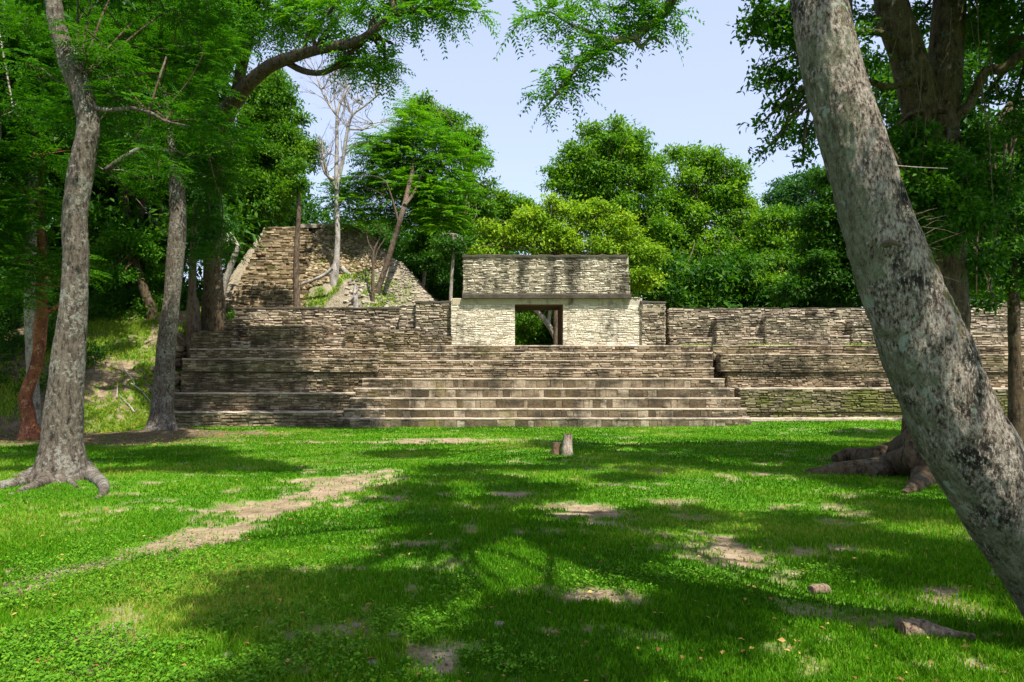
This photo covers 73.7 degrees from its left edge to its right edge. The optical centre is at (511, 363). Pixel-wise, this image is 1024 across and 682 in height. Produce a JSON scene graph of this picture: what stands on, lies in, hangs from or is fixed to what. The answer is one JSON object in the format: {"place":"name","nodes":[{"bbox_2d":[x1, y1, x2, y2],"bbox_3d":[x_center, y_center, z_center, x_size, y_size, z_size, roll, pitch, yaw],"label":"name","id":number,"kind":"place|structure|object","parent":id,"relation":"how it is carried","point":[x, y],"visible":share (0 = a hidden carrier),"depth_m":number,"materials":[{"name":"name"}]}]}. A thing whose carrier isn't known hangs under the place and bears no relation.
{"place":"outdoors","nodes":[
{"label":"outdoors","id":0,"kind":"place"},
{"bbox_2d":[0,305,1023,681],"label":"ground","id":1,"kind":"structure","parent":0,"point":[102,379],"depth_m":9.63,"materials":[{"name":"brown soil"}]},
{"bbox_2d":[0,123,110,439],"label":"red barked tree","id":2,"kind":"object","parent":1,"relation":"on","point":[42,270],"visible":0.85,"depth_m":22.24,"materials":[{"name":"green plant"}]},
{"bbox_2d":[0,278,234,394],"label":"undergrowth","id":3,"kind":"object","parent":1,"relation":"on","point":[103,303],"visible":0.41,"depth_m":36.43,"materials":[{"name":"green plant"}]},
{"bbox_2d":[0,0,238,427],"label":"grey tree","id":4,"kind":"object","parent":1,"relation":"on","point":[12,114],"visible":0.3,"depth_m":22.91,"materials":[{"name":"green plant"}]},
{"bbox_2d":[89,217,165,318],"bbox_3d":[-21.212,-5.013,37.032,5.207,5.722,4.067,0,0,0],"label":"dark leaning tree","id":5,"kind":"object","parent":1,"relation":"on","point":[122,249],"visible":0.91,"depth_m":36.74,"materials":[{"name":"green plant"}]},
{"bbox_2d":[0,0,268,498],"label":"tall tree","id":6,"kind":"object","parent":1,"relation":"on","point":[170,47],"visible":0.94,"depth_m":13.06,"materials":[{"name":"grey plant"}]},
{"bbox_2d":[37,0,286,430],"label":"straight tree","id":7,"kind":"object","parent":1,"relation":"on","point":[161,415],"visible":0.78,"depth_m":26.98,"materials":[{"name":"grey plant"}]},
{"bbox_2d":[143,341,185,410],"bbox_3d":[-16.366,0.757,33.528,1.814,3.797,5.010,0,0,0],"label":"rubble","id":8,"kind":"object","parent":1,"relation":"on","point":[180,350],"visible":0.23,"depth_m":33.41,"materials":[{"name":"stone"}]},
{"bbox_2d":[183,172,239,357],"bbox_3d":[-15.602,-4.403,34.763,3.068,11.139,4.193,0,0,-34],"label":"hillside tree","id":9,"kind":"object","parent":1,"relation":"on","point":[193,314],"visible":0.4,"depth_m":34.30,"materials":[{"name":"green plant"}]},
{"bbox_2d":[198,227,242,302],"bbox_3d":[-16.181,-3.205,37.682,2.839,9.885,2.362,0,0,0],"label":"pale leaning tree","id":10,"kind":"object","parent":1,"relation":"on","point":[228,240],"visible":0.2,"depth_m":37.39,"materials":[{"name":"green plant"}]},
{"bbox_2d":[179,68,331,252],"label":"dense tree","id":11,"kind":"object","parent":1,"relation":"on","point":[270,99],"visible":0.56,"depth_m":49.24,"materials":[{"name":"green plant"}]},
{"bbox_2d":[259,140,318,306],"bbox_3d":[-12.831,-6.678,39.572,3.638,12.678,2.400,0,0,0],"label":"slim tree","id":12,"kind":"object","parent":1,"relation":"on","point":[296,187],"visible":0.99,"depth_m":39.36,"materials":[{"name":"green plant"}]},
{"bbox_2d":[226,223,437,318],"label":"stone pyramid","id":13,"kind":"object","parent":1,"relation":"on","point":[265,279],"visible":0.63,"depth_m":43.88,"materials":[{"name":"beige stone"}]},
{"bbox_2d":[292,38,411,288],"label":"dead tree","id":14,"kind":"object","parent":13,"relation":"on","point":[333,270],"visible":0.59,"depth_m":43.27,"materials":[{"name":"grey wood"}]},
{"bbox_2d":[201,0,500,330],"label":"branching tree","id":15,"kind":"object","parent":1,"relation":"on","point":[290,15],"visible":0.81,"depth_m":25.91,"materials":[{"name":"green plant"}]},
{"bbox_2d":[348,284,358,307],"bbox_3d":[-9.162,-2.472,39.578,0.642,4.246,0.342,0,0,-11],"label":"tree stump","id":16,"kind":"object","parent":1,"relation":"on","point":[354,297],"visible":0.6,"depth_m":39.47,"materials":[{"name":"wood"}]},
{"bbox_2d":[351,623,359,627],"bbox_3d":[-1.129,1.892,4.924,0.071,0.029,0.068,0,0,0],"label":"stone","id":17,"kind":"object","parent":1,"relation":"on","point":[355,625],"visible":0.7,"depth_m":4.91,"materials":[{"name":"grey stone"}]},
{"bbox_2d":[360,219,393,302],"bbox_3d":[-7.921,-4.409,40.093,2.056,8.110,1.160,0,0,0],"label":"sapling","id":18,"kind":"object","parent":1,"relation":"on","point":[377,227],"visible":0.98,"depth_m":39.96,"materials":[{"name":"green plant"}]},
{"bbox_2d":[312,86,494,295],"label":"feathery tree","id":19,"kind":"object","parent":1,"relation":"on","point":[409,140],"visible":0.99,"depth_m":44.22,"materials":[{"name":"green plant"}]},
{"bbox_2d":[396,248,459,289],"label":"short tree","id":20,"kind":"object","parent":1,"relation":"on","point":[421,264],"visible":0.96,"depth_m":44.13,"materials":[{"name":"green plant"}]},
{"bbox_2d":[0,525,886,681],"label":"weeds","id":21,"kind":"object","parent":1,"relation":"on","point":[100,654],"visible":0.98,"depth_m":4.74,"materials":[{"name":"green plant"}]},
{"bbox_2d":[384,88,503,297],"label":"rounded tree","id":22,"kind":"object","parent":1,"relation":"on","point":[484,206],"visible":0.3,"depth_m":49.43,"materials":[{"name":"green plant"}]},
{"bbox_2d":[425,227,473,300],"bbox_3d":[-3.626,-4.123,39.857,2.876,7.535,2.264,0,0,0],"label":"pale sapling","id":23,"kind":"object","parent":1,"relation":"on","point":[458,245],"visible":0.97,"depth_m":39.88,"materials":[{"name":"green plant"}]},
{"bbox_2d":[18,469,973,673],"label":"pebbles","id":24,"kind":"object","parent":1,"relation":"on","point":[620,598],"visible":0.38,"depth_m":7.49,"materials":[{"name":"stone"}]},
{"bbox_2d":[471,183,549,251],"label":"dome tree","id":25,"kind":"object","parent":1,"relation":"on","point":[507,199],"visible":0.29,"depth_m":56.02,"materials":[{"name":"green plant"}]},
{"bbox_2d":[0,325,1021,681],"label":"fallen leaves","id":26,"kind":"object","parent":1,"relation":"on","point":[418,553],"depth_m":6.28,"materials":[{"name":"brown plant"}]},
{"bbox_2d":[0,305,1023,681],"bbox_3d":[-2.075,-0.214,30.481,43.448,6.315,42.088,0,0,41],"label":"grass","id":27,"kind":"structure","parent":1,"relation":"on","point":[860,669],"depth_m":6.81,"materials":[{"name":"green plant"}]},
{"bbox_2d":[131,383,150,402],"bbox_3d":[-16.511,1.696,30.858,1.494,1.654,0.071,0,0,0],"label":"fallen branch","id":28,"kind":"object","parent":27,"relation":"on","point":[141,391],"visible":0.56,"depth_m":30.84,"materials":[{"name":"grey wood"}]},
{"bbox_2d":[0,0,1023,344],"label":"forest","id":29,"kind":"object","parent":1,"relation":"on","point":[724,276],"visible":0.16,"depth_m":49.02,"materials":[{"name":"green plant"}]},
{"bbox_2d":[515,310,553,344],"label":"doorway tree","id":30,"kind":"object","parent":1,"relation":"on","point":[524,325],"visible":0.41,"depth_m":51.98,"materials":[{"name":"green plant"}]},
{"bbox_2d":[551,442,560,454],"bbox_3d":[1.159,2.336,17.898,0.289,0.516,0.288,0,0,0],"label":"tree stump","id":31,"kind":"object","parent":1,"relation":"on","point":[556,446],"visible":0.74,"depth_m":17.80,"materials":[{"name":"brown wood"}]},
{"bbox_2d":[561,433,572,455],"bbox_3d":[1.424,2.212,17.697,0.336,0.761,0.324,0,0,0],"label":"tree stump","id":32,"kind":"object","parent":1,"relation":"on","point":[566,449],"visible":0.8,"depth_m":17.59,"materials":[{"name":"brown wood"}]},
{"bbox_2d":[462,189,673,344],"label":"yellow green tree","id":33,"kind":"object","parent":1,"relation":"on","point":[551,233],"visible":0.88,"depth_m":45.44,"materials":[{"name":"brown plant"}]},
{"bbox_2d":[174,254,1023,427],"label":"stone temple","id":34,"kind":"structure","parent":1,"relation":"on","point":[618,355],"depth_m":33.38,"materials":[{"name":"stone"}]},
{"bbox_2d":[534,109,692,251],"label":"tall domed tree","id":35,"kind":"object","parent":1,"relation":"on","point":[588,170],"visible":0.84,"depth_m":58.88,"materials":[{"name":"green plant"}]},
{"bbox_2d":[655,140,769,300],"label":"wide tree","id":36,"kind":"object","parent":1,"relation":"on","point":[726,198],"visible":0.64,"depth_m":60.80,"materials":[{"name":"green plant"}]},
{"bbox_2d":[492,0,1023,617],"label":"leaning tree","id":37,"kind":"object","parent":1,"relation":"on","point":[966,438],"visible":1,"depth_m":4.38,"materials":[{"name":"grey plant"}]},
{"bbox_2d":[732,202,822,307],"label":"bushy tree","id":38,"kind":"object","parent":1,"relation":"on","point":[771,232],"visible":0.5,"depth_m":54.86,"materials":[{"name":"green plant"}]},
{"bbox_2d":[757,165,819,215],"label":"tree","id":39,"kind":"object","parent":1,"relation":"on","point":[790,188],"visible":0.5,"depth_m":77.14,"materials":[{"name":"green plant"}]},
{"bbox_2d":[765,161,861,307],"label":"dark tree","id":40,"kind":"object","parent":1,"relation":"on","point":[825,261],"visible":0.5,"depth_m":45.32,"materials":[{"name":"green plant"}]},
{"bbox_2d":[807,583,830,594],"bbox_3d":[2.567,1.903,5.717,0.183,0.113,0.107,0,0,-23],"label":"log","id":41,"kind":"object","parent":1,"relation":"on","point":[818,588],"visible":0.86,"depth_m":5.68,"materials":[{"name":"beige wood"}]},
{"bbox_2d":[726,0,1023,493],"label":"forked tree","id":42,"kind":"object","parent":1,"relation":"on","point":[928,87],"visible":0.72,"depth_m":14.62,"materials":[{"name":"green plant"}]},
{"bbox_2d":[832,131,1023,301],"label":"understory tree","id":43,"kind":"object","parent":1,"relation":"on","point":[1005,296],"visible":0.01,"depth_m":36.74,"materials":[{"name":"green plant"}]},
{"bbox_2d":[894,618,976,639],"bbox_3d":[2.920,1.846,4.718,0.499,0.155,0.154,0,0,0],"label":"log","id":44,"kind":"object","parent":1,"relation":"on","point":[916,625],"visible":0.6,"depth_m":4.67,"materials":[{"name":"brown plant"}]},
{"bbox_2d":[966,97,1023,441],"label":"edge tree","id":45,"kind":"object","parent":1,"relation":"on","point":[1012,282],"visible":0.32,"depth_m":21.80,"materials":[{"name":"green plant"}]},
{"bbox_2d":[49,0,1023,307],"label":"sky","id":46,"kind":"structure","parent":0,"point":[698,100],"materials":[{"name":"blue"}]}
]}

